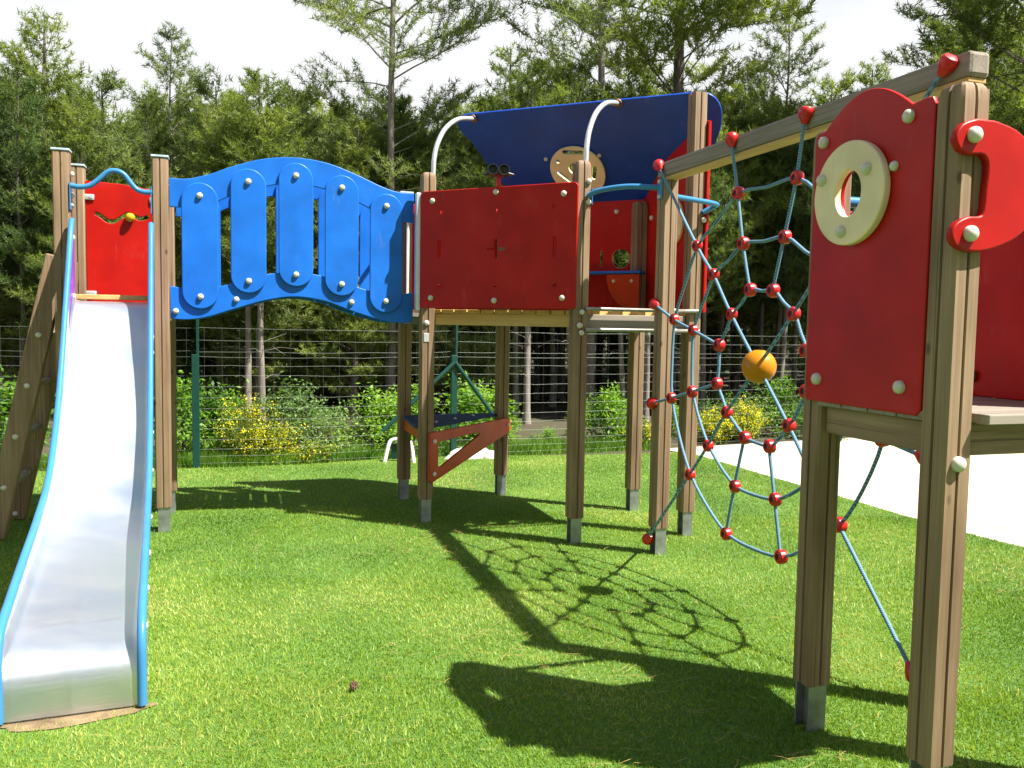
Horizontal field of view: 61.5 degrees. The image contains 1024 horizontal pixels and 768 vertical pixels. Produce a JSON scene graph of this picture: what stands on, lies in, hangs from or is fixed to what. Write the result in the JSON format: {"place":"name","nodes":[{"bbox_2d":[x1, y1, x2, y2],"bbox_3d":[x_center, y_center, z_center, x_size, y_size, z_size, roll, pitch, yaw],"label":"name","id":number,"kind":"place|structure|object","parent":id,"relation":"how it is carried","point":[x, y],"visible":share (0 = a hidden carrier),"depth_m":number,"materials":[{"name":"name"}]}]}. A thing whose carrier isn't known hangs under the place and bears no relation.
{"place":"outdoors","nodes":[
{"label":"outdoors","id":0,"kind":"place"},
{"bbox_2d":[0,336,850,459],"bbox_3d":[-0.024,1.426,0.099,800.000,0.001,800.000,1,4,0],"label":"ground","id":1,"kind":"structure","parent":0,"point":[557,422],"depth_m":14.55,"materials":[{"name":"green plant"}]},
{"bbox_2d":[0,387,11,451],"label":"bush","id":2,"kind":"object","parent":1,"relation":"on","point":[2,436],"visible":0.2,"depth_m":8.11,"materials":[{"name":"green plant"}]},
{"bbox_2d":[0,201,29,384],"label":"pine tree","id":3,"kind":"object","parent":1,"relation":"on","point":[6,315],"visible":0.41,"depth_m":13.09,"materials":[{"name":"green plant"}]},
{"bbox_2d":[0,74,49,378],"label":"pine tree","id":4,"kind":"object","parent":1,"relation":"on","point":[12,326],"visible":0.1,"depth_m":13.30,"materials":[{"name":"green plant"}]},
{"bbox_2d":[0,57,55,368],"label":"pine tree","id":5,"kind":"object","parent":1,"relation":"on","point":[17,184],"visible":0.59,"depth_m":12.21,"materials":[{"name":"green plant"}]},
{"bbox_2d":[0,364,55,456],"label":"bush","id":6,"kind":"object","parent":1,"relation":"on","point":[6,393],"visible":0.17,"depth_m":8.13,"materials":[{"name":"green plant"}]},
{"bbox_2d":[0,3,113,398],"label":"pine tree","id":7,"kind":"object","parent":1,"relation":"on","point":[57,84],"visible":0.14,"depth_m":13.96,"materials":[{"name":"green plant"}]},
{"bbox_2d":[36,81,115,181],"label":"pine tree","id":8,"kind":"object","parent":1,"relation":"on","point":[68,119],"visible":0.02,"depth_m":15.16,"materials":[{"name":"green plant"}]},
{"bbox_2d":[1,89,153,382],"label":"pine tree","id":9,"kind":"object","parent":1,"relation":"on","point":[78,140],"visible":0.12,"depth_m":11.98,"materials":[{"name":"green plant"}]},
{"bbox_2d":[0,62,200,396],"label":"pine tree","id":10,"kind":"object","parent":1,"relation":"on","point":[121,136],"visible":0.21,"depth_m":12.70,"materials":[{"name":"green plant"}]},
{"bbox_2d":[108,91,212,407],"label":"pine tree","id":11,"kind":"object","parent":1,"relation":"on","point":[152,107],"visible":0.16,"depth_m":13.52,"materials":[{"name":"green plant"}]},
{"bbox_2d":[112,21,213,385],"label":"pine tree","id":12,"kind":"object","parent":1,"relation":"on","point":[165,68],"visible":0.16,"depth_m":16.07,"materials":[{"name":"green plant"}]},
{"bbox_2d":[110,79,244,371],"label":"pine tree","id":13,"kind":"object","parent":1,"relation":"on","point":[165,95],"visible":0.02,"depth_m":17.68,"materials":[{"name":"green plant"}]},
{"bbox_2d":[153,370,233,458],"bbox_3d":[-3.264,0.346,8.768,1.263,0.988,1.301,2,4,20],"label":"bush","id":14,"kind":"object","parent":1,"relation":"on","point":[182,435],"visible":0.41,"depth_m":8.61,"materials":[{"name":"green plant"}]},
{"bbox_2d":[157,112,233,389],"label":"pine tree","id":15,"kind":"object","parent":1,"relation":"on","point":[193,174],"depth_m":17.05,"materials":[{"name":"green plant"}]},
{"bbox_2d":[125,66,296,404],"bbox_3d":[-4.886,-2.346,13.926,2.957,5.465,3.208,3,5,32],"label":"pine tree","id":16,"kind":"object","parent":1,"relation":"on","point":[202,88],"visible":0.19,"depth_m":13.59,"materials":[{"name":"green plant"}]},
{"bbox_2d":[174,98,251,400],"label":"pine tree","id":17,"kind":"object","parent":1,"relation":"on","point":[205,362],"visible":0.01,"depth_m":14.86,"materials":[{"name":"green plant"}]},
{"bbox_2d":[178,376,262,453],"bbox_3d":[-2.951,0.360,8.887,1.059,0.906,0.871,-1,4,-28],"label":"bush","id":18,"kind":"object","parent":1,"relation":"on","point":[213,401],"visible":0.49,"depth_m":8.78,"materials":[{"name":"green plant"}]},
{"bbox_2d":[175,77,315,414],"bbox_3d":[-3.604,-1.825,11.839,1.948,4.748,1.999,3,4,24],"label":"pine tree","id":19,"kind":"object","parent":1,"relation":"on","point":[248,374],"visible":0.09,"depth_m":11.71,"materials":[{"name":"green plant"}]},
{"bbox_2d":[176,65,318,424],"bbox_3d":[-3.401,-1.830,11.582,1.970,4.800,2.021,4,5,35],"label":"pine tree","id":20,"kind":"object","parent":1,"relation":"on","point":[238,116],"visible":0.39,"depth_m":11.14,"materials":[{"name":"green plant"}]},
{"bbox_2d":[213,392,286,460],"bbox_3d":[-2.626,0.468,8.564,0.753,0.774,0.755,1,4,0],"label":"broom bush","id":21,"kind":"object","parent":1,"relation":"on","point":[242,445],"visible":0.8,"depth_m":8.51,"materials":[{"name":"yellow plant"}]},
{"bbox_2d":[195,143,317,410],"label":"pine tree","id":22,"kind":"object","parent":1,"relation":"on","point":[270,370],"visible":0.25,"depth_m":12.83,"materials":[{"name":"green plant"}]},
{"bbox_2d":[243,416,310,461],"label":"broom bush","id":23,"kind":"object","parent":1,"relation":"on","point":[276,443],"visible":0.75,"depth_m":8.55,"materials":[{"name":"plant"}]},
{"bbox_2d":[246,364,345,453],"bbox_3d":[-2.322,0.319,9.151,1.375,1.068,1.461,0,4,-16],"label":"bush","id":24,"kind":"object","parent":1,"relation":"on","point":[289,401],"visible":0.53,"depth_m":9.09,"materials":[{"name":"green plant"}]},
{"bbox_2d":[229,76,363,402],"bbox_3d":[-3.576,-2.514,14.940,3.086,5.703,3.348,0,4,-12],"label":"pine tree","id":25,"kind":"object","parent":1,"relation":"on","point":[305,97],"visible":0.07,"depth_m":14.50,"materials":[{"name":"green plant"}]},
{"bbox_2d":[254,121,360,399],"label":"pine tree","id":26,"kind":"object","parent":1,"relation":"on","point":[314,393],"visible":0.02,"depth_m":15.37,"materials":[{"name":"green plant"}]},
{"bbox_2d":[277,87,338,391],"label":"pine tree","id":27,"kind":"object","parent":1,"relation":"on","point":[310,118],"visible":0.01,"depth_m":16.71,"materials":[{"name":"green plant"}]},
{"bbox_2d":[282,433,340,462],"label":"broom bush","id":28,"kind":"object","parent":1,"relation":"on","point":[309,451],"visible":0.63,"depth_m":8.66,"materials":[{"name":"plant"}]},
{"bbox_2d":[297,97,351,366],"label":"pine tree","id":29,"kind":"object","parent":1,"relation":"on","point":[319,106],"visible":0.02,"depth_m":19.06,"materials":[{"name":"green plant"}]},
{"bbox_2d":[275,390,374,463],"bbox_3d":[-1.990,0.439,9.135,1.194,0.793,1.123,-2,5,-37],"label":"bush","id":30,"kind":"object","parent":1,"relation":"on","point":[328,425],"visible":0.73,"depth_m":9.01,"materials":[{"name":"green plant"}]},
{"bbox_2d":[264,88,435,411],"bbox_3d":[-2.646,-2.075,13.597,2.960,5.043,2.729,-1,5,-31],"label":"pine tree","id":31,"kind":"object","parent":1,"relation":"on","point":[294,316],"visible":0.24,"depth_m":13.10,"materials":[{"name":"green plant"}]},
{"bbox_2d":[290,115,417,416],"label":"pine tree","id":32,"kind":"object","parent":1,"relation":"on","point":[356,323],"visible":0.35,"depth_m":12.75,"materials":[{"name":"green plant"}]},
{"bbox_2d":[37,431,674,471],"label":"rough grass","id":33,"kind":"structure","parent":1,"relation":"on","point":[533,447],"depth_m":8.77,"materials":[{"name":"green plant"}]},
{"bbox_2d":[331,415,389,450],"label":"bush","id":34,"kind":"object","parent":1,"relation":"on","point":[355,435],"visible":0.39,"depth_m":9.21,"materials":[{"name":"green plant"}]},
{"bbox_2d":[333,381,417,457],"bbox_3d":[-1.431,0.402,9.182,1.134,0.861,1.101,5,5,43],"label":"bush","id":35,"kind":"object","parent":1,"relation":"on","point":[381,407],"visible":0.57,"depth_m":9.16,"materials":[{"name":"green plant"}]},
{"bbox_2d":[339,92,445,366],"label":"pine tree","id":36,"kind":"object","parent":1,"relation":"on","point":[375,106],"visible":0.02,"depth_m":14.75,"materials":[{"name":"green plant"}]},
{"bbox_2d":[362,91,425,401],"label":"pine tree","id":37,"kind":"object","parent":1,"relation":"on","point":[401,105],"visible":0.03,"depth_m":13.99,"materials":[{"name":"green plant"}]},
{"bbox_2d":[289,0,513,404],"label":"pine tree","id":38,"kind":"object","parent":1,"relation":"on","point":[468,27],"visible":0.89,"depth_m":12.73,"materials":[{"name":"green plant"}]},
{"bbox_2d":[0,319,802,467],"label":"wire fence","id":39,"kind":"object","parent":1,"relation":"on","point":[454,366],"visible":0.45,"depth_m":8.72,"materials":[{"name":"grey metal"}]},
{"bbox_2d":[365,94,445,395],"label":"pine tree","id":40,"kind":"object","parent":1,"relation":"on","point":[419,132],"visible":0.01,"depth_m":14.77,"materials":[{"name":"green plant"}]},
{"bbox_2d":[358,111,457,347],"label":"pine tree","id":41,"kind":"object","parent":1,"relation":"on","point":[421,167],"visible":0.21,"depth_m":13.14,"materials":[{"name":"green plant"}]},
{"bbox_2d":[369,380,468,452],"bbox_3d":[-1.065,0.379,9.351,1.152,0.901,1.187,0,4,-20],"label":"bush","id":42,"kind":"object","parent":1,"relation":"on","point":[414,407],"visible":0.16,"depth_m":9.18,"materials":[{"name":"green plant"}]},
{"bbox_2d":[32,92,843,358],"bbox_3d":[-0.017,-6.912,27.307,82.992,13.797,33.234,1,4,0],"label":"distant wood","id":43,"kind":"object","parent":1,"relation":"on","point":[261,107],"depth_m":32.56,"materials":[{"name":"plant"}]},
{"bbox_2d":[371,93,521,407],"bbox_3d":[-1.230,-2.213,14.535,3.074,5.237,2.834,3,4,22],"label":"pine tree","id":44,"kind":"object","parent":1,"relation":"on","point":[478,368],"visible":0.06,"depth_m":14.14,"materials":[{"name":"green plant"}]},
{"bbox_2d":[385,120,532,413],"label":"pine tree","id":45,"kind":"object","parent":1,"relation":"on","point":[444,336],"visible":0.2,"depth_m":13.06,"materials":[{"name":"green plant"}]},
{"bbox_2d":[435,371,494,444],"bbox_3d":[-0.489,0.322,9.727,0.915,0.952,1.113,1,4,-2],"label":"bush","id":46,"kind":"object","parent":1,"relation":"on","point":[469,404],"visible":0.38,"depth_m":9.68,"materials":[{"name":"green plant"}]},
{"bbox_2d":[445,97,487,329],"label":"pine tree","id":47,"kind":"object","parent":1,"relation":"on","point":[464,110],"visible":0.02,"depth_m":17.49,"materials":[{"name":"green plant"}]},
{"bbox_2d":[457,141,494,388],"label":"pine tree","id":48,"kind":"object","parent":1,"relation":"on","point":[472,151],"depth_m":14.21,"materials":[{"name":"green plant"}]},
{"bbox_2d":[438,140,538,402],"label":"pine tree","id":49,"kind":"object","parent":1,"relation":"on","point":[519,329],"visible":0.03,"depth_m":14.68,"materials":[{"name":"green plant"}]},
{"bbox_2d":[458,379,525,442],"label":"bush","id":50,"kind":"object","parent":1,"relation":"on","point":[489,398],"visible":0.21,"depth_m":9.79,"materials":[{"name":"green plant"}]},
{"bbox_2d":[467,93,535,415],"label":"pine tree","id":51,"kind":"object","parent":1,"relation":"on","point":[515,397],"visible":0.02,"depth_m":13.41,"materials":[{"name":"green plant"}]},
{"bbox_2d":[460,97,545,402],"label":"pine tree","id":52,"kind":"object","parent":1,"relation":"on","point":[519,354],"depth_m":15.70,"materials":[{"name":"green plant"}]},
{"bbox_2d":[451,39,600,396],"bbox_3d":[0.098,-3.145,16.668,3.436,6.842,3.909,3,4,22],"label":"pine tree","id":53,"kind":"object","parent":1,"relation":"on","point":[501,69],"visible":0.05,"depth_m":16.58,"materials":[{"name":"green plant"}]},
{"bbox_2d":[461,55,596,423],"bbox_3d":[0.297,-2.021,12.208,2.141,5.217,2.197,3,5,32],"label":"pine tree","id":54,"kind":"object","parent":1,"relation":"on","point":[539,65],"visible":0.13,"depth_m":12.10,"materials":[{"name":"green plant"}]},
{"bbox_2d":[531,330,549,397],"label":"pine tree","id":55,"kind":"object","parent":1,"relation":"on","point":[545,375],"visible":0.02,"depth_m":16.88,"materials":[{"name":"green plant"}]},
{"bbox_2d":[532,326,549,399],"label":"pine tree","id":56,"kind":"object","parent":1,"relation":"on","point":[536,395],"depth_m":16.39,"materials":[{"name":"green plant"}]},
{"bbox_2d":[538,425,558,442],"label":"bush","id":57,"kind":"object","parent":1,"relation":"on","point":[548,433],"visible":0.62,"depth_m":10.20,"materials":[{"name":"green plant"}]},
{"bbox_2d":[540,327,563,406],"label":"pine tree","id":58,"kind":"object","parent":1,"relation":"on","point":[552,396],"visible":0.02,"depth_m":15.04,"materials":[{"name":"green plant"}]},
{"bbox_2d":[555,327,565,403],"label":"pine tree","id":59,"kind":"object","parent":1,"relation":"on","point":[562,378],"depth_m":15.60,"materials":[{"name":"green plant"}]},
{"bbox_2d":[556,330,565,397],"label":"pine tree","id":60,"kind":"object","parent":1,"relation":"on","point":[558,374],"depth_m":16.88,"materials":[{"name":"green plant"}]},
{"bbox_2d":[521,54,607,389],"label":"pine tree","id":61,"kind":"object","parent":1,"relation":"on","point":[522,351],"visible":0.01,"depth_m":18.50,"materials":[{"name":"green plant"}]},
{"bbox_2d":[515,57,620,419],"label":"pine tree","id":62,"kind":"object","parent":1,"relation":"on","point":[581,70],"visible":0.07,"depth_m":12.56,"materials":[{"name":"green plant"}]},
{"bbox_2d":[490,0,705,413],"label":"pine tree","id":63,"kind":"object","parent":1,"relation":"on","point":[576,16],"visible":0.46,"depth_m":12.70,"materials":[{"name":"green plant"}]},
{"bbox_2d":[595,332,601,396],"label":"pine tree","id":64,"kind":"object","parent":1,"relation":"on","point":[599,375],"depth_m":17.22,"materials":[{"name":"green plant"}]},
{"bbox_2d":[585,379,626,443],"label":"bush","id":65,"kind":"object","parent":1,"relation":"on","point":[604,420],"visible":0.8,"depth_m":10.15,"materials":[{"name":"green plant"}]},
{"bbox_2d":[606,332,614,395],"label":"pine tree","id":66,"kind":"object","parent":1,"relation":"on","point":[612,344],"visible":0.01,"depth_m":17.69,"materials":[{"name":"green plant"}]},
{"bbox_2d":[598,250,627,415],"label":"pine tree","id":67,"kind":"object","parent":1,"relation":"on","point":[620,350],"depth_m":13.39,"materials":[{"name":"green plant"}]},
{"bbox_2d":[612,416,650,443],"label":"broom bush","id":68,"kind":"object","parent":1,"relation":"on","point":[645,432],"visible":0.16,"depth_m":10.03,"materials":[{"name":"plant"}]},
{"bbox_2d":[600,196,713,421],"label":"pine tree","id":69,"kind":"object","parent":1,"relation":"on","point":[647,353],"visible":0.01,"depth_m":12.92,"materials":[{"name":"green plant"}]},
{"bbox_2d":[595,89,719,397],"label":"pine tree","id":70,"kind":"object","parent":1,"relation":"on","point":[612,361],"visible":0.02,"depth_m":15.93,"materials":[{"name":"green plant"}]},
{"bbox_2d":[671,402,678,437],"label":"bush","id":71,"kind":"object","parent":1,"relation":"on","point":[673,429],"visible":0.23,"depth_m":11.07,"materials":[{"name":"green plant"}]},
{"bbox_2d":[568,0,815,413],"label":"pine tree","id":72,"kind":"object","parent":1,"relation":"on","point":[732,12],"visible":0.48,"depth_m":13.28,"materials":[{"name":"green plant"}]},
{"bbox_2d":[674,122,750,416],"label":"pine tree","id":73,"kind":"object","parent":1,"relation":"on","point":[718,238],"visible":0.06,"depth_m":13.24,"materials":[{"name":"green plant"}]},
{"bbox_2d":[680,85,746,350],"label":"pine tree","id":74,"kind":"object","parent":1,"relation":"on","point":[715,185],"visible":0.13,"depth_m":13.04,"materials":[{"name":"green plant"}]},
{"bbox_2d":[697,392,735,439],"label":"bush","id":75,"kind":"object","parent":1,"relation":"on","point":[718,406],"visible":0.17,"depth_m":11.09,"materials":[{"name":"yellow plant"}]},
{"bbox_2d":[706,389,735,414],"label":"bush","id":76,"kind":"object","parent":1,"relation":"on","point":[719,399],"visible":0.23,"depth_m":13.20,"materials":[{"name":"green plant"}]},
{"bbox_2d":[697,406,745,444],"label":"broom bush","id":77,"kind":"object","parent":1,"relation":"on","point":[723,431],"visible":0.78,"depth_m":10.60,"materials":[{"name":"plant"}]},
{"bbox_2d":[701,87,741,394],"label":"pine tree","id":78,"kind":"object","parent":1,"relation":"on","point":[708,374],"visible":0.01,"depth_m":18.19,"materials":[{"name":"green plant"}]},
{"bbox_2d":[679,113,774,413],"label":"pine tree","id":79,"kind":"object","parent":1,"relation":"on","point":[747,218],"visible":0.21,"depth_m":13.77,"materials":[{"name":"green plant"}]},
{"bbox_2d":[706,129,766,392],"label":"pine tree","id":80,"kind":"object","parent":1,"relation":"on","point":[724,351],"depth_m":16.69,"materials":[{"name":"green plant"}]},
{"bbox_2d":[706,109,767,402],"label":"pine tree","id":81,"kind":"object","parent":1,"relation":"on","point":[712,395],"depth_m":16.27,"materials":[{"name":"green plant"}]},
{"bbox_2d":[709,395,774,441],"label":"broom bush","id":82,"kind":"object","parent":1,"relation":"on","point":[745,424],"visible":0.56,"depth_m":10.76,"materials":[{"name":"plant"}]},
{"bbox_2d":[678,80,805,400],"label":"pine tree","id":83,"kind":"object","parent":1,"relation":"on","point":[736,348],"visible":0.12,"depth_m":16.85,"materials":[{"name":"green plant"}]},
{"bbox_2d":[706,87,782,405],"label":"pine tree","id":84,"kind":"object","parent":1,"relation":"on","point":[740,125],"visible":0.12,"depth_m":14.98,"materials":[{"name":"green plant"}]},
{"bbox_2d":[713,391,789,440],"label":"bush","id":85,"kind":"object","parent":1,"relation":"on","point":[753,403],"visible":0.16,"depth_m":11.12,"materials":[{"name":"yellow plant"}]},
{"bbox_2d":[708,114,808,349],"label":"pine tree","id":86,"kind":"object","parent":1,"relation":"on","point":[760,300],"visible":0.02,"depth_m":15.41,"materials":[{"name":"green plant"}]},
{"bbox_2d":[715,151,808,408],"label":"pine tree","id":87,"kind":"object","parent":1,"relation":"on","point":[745,307],"visible":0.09,"depth_m":15.08,"materials":[{"name":"green plant"}]},
{"bbox_2d":[717,98,807,406],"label":"pine tree","id":88,"kind":"object","parent":1,"relation":"on","point":[751,125],"visible":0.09,"depth_m":14.85,"materials":[{"name":"green plant"}]},
{"bbox_2d":[741,370,803,436],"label":"bush","id":89,"kind":"object","parent":1,"relation":"on","point":[781,395],"visible":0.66,"depth_m":11.45,"materials":[{"name":"green plant"}]},
{"bbox_2d":[736,97,815,404],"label":"pine tree","id":90,"kind":"object","parent":1,"relation":"on","point":[767,220],"visible":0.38,"depth_m":14.20,"materials":[{"name":"green plant"}]},
{"bbox_2d":[730,0,830,402],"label":"pine tree","id":91,"kind":"object","parent":1,"relation":"on","point":[760,99],"visible":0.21,"depth_m":15.10,"materials":[{"name":"green plant"}]},
{"bbox_2d":[764,144,809,405],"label":"pine tree","id":92,"kind":"object","parent":1,"relation":"on","point":[794,362],"depth_m":15.96,"materials":[{"name":"green plant"}]},
{"bbox_2d":[742,62,865,379],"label":"pine tree","id":93,"kind":"object","parent":1,"relation":"on","point":[846,83],"visible":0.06,"depth_m":17.37,"materials":[{"name":"green plant"}]},
{"bbox_2d":[776,91,860,313],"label":"pine tree","id":94,"kind":"object","parent":1,"relation":"on","point":[855,189],"visible":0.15,"depth_m":13.21,"materials":[{"name":"green plant"}]},
{"bbox_2d":[848,57,896,93],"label":"pine tree","id":95,"kind":"object","parent":1,"relation":"on","point":[865,80],"visible":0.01,"depth_m":21.29,"materials":[{"name":"green plant"}]},
{"bbox_2d":[877,0,1023,104],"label":"pine tree","id":96,"kind":"object","parent":1,"relation":"on","point":[994,51],"visible":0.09,"depth_m":17.42,"materials":[{"name":"green plant"}]},
{"bbox_2d":[913,0,1023,135],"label":"pine tree","id":97,"kind":"object","parent":1,"relation":"on","point":[997,19],"visible":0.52,"depth_m":12.59,"materials":[{"name":"green plant"}]},
{"bbox_2d":[986,68,1023,115],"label":"pine tree","id":98,"kind":"object","parent":1,"relation":"on","point":[997,89],"visible":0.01,"depth_m":17.37,"materials":[{"name":"green plant"}]},
{"bbox_2d":[0,451,1023,767],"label":"turf base","id":99,"kind":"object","parent":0,"point":[708,752],"visible":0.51,"depth_m":3.91,"materials":[{"name":"green plant"}]},
{"bbox_2d":[0,702,156,731],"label":"worn sand patch","id":100,"kind":"object","parent":99,"relation":"on","point":[52,722],"visible":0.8,"depth_m":2.99,"materials":[{"name":"beige sand"}]},
{"bbox_2d":[383,437,415,462],"bbox_3d":[-1.131,0.675,8.664,0.339,0.270,0.109,1,4,0],"label":"white frame stand","id":101,"kind":"object","parent":99,"relation":"on","point":[393,448],"visible":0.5,"depth_m":8.66,"materials":[{"name":"plastic"}]},
{"bbox_2d":[445,448,488,458],"bbox_3d":[-0.476,0.723,8.991,0.542,0.180,0.216,-1,4,-23],"label":"boulder","id":102,"kind":"object","parent":99,"relation":"on","point":[480,454],"visible":0.16,"depth_m":8.94,"materials":[{"name":"stone"}]},
{"bbox_2d":[0,460,1021,767],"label":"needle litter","id":103,"kind":"object","parent":99,"relation":"on","point":[564,614],"visible":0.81,"depth_m":3.85,"materials":[{"name":"plant"}]},
{"bbox_2d":[0,50,1023,767],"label":"play structure","id":104,"kind":"object","parent":99,"relation":"on","point":[912,340],"visible":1,"depth_m":4.78,"materials":[{"name":"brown wood"}]},
{"bbox_2d":[0,0,1023,330],"label":"sky","id":105,"kind":"structure","parent":0,"point":[275,36],"materials":[{"name":"white"}]},
{"bbox_2d":[670,438,1023,546],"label":"paved yard","id":106,"kind":"structure","parent":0,"point":[995,508],"depth_m":8.30,"materials":[{"name":"concrete"}]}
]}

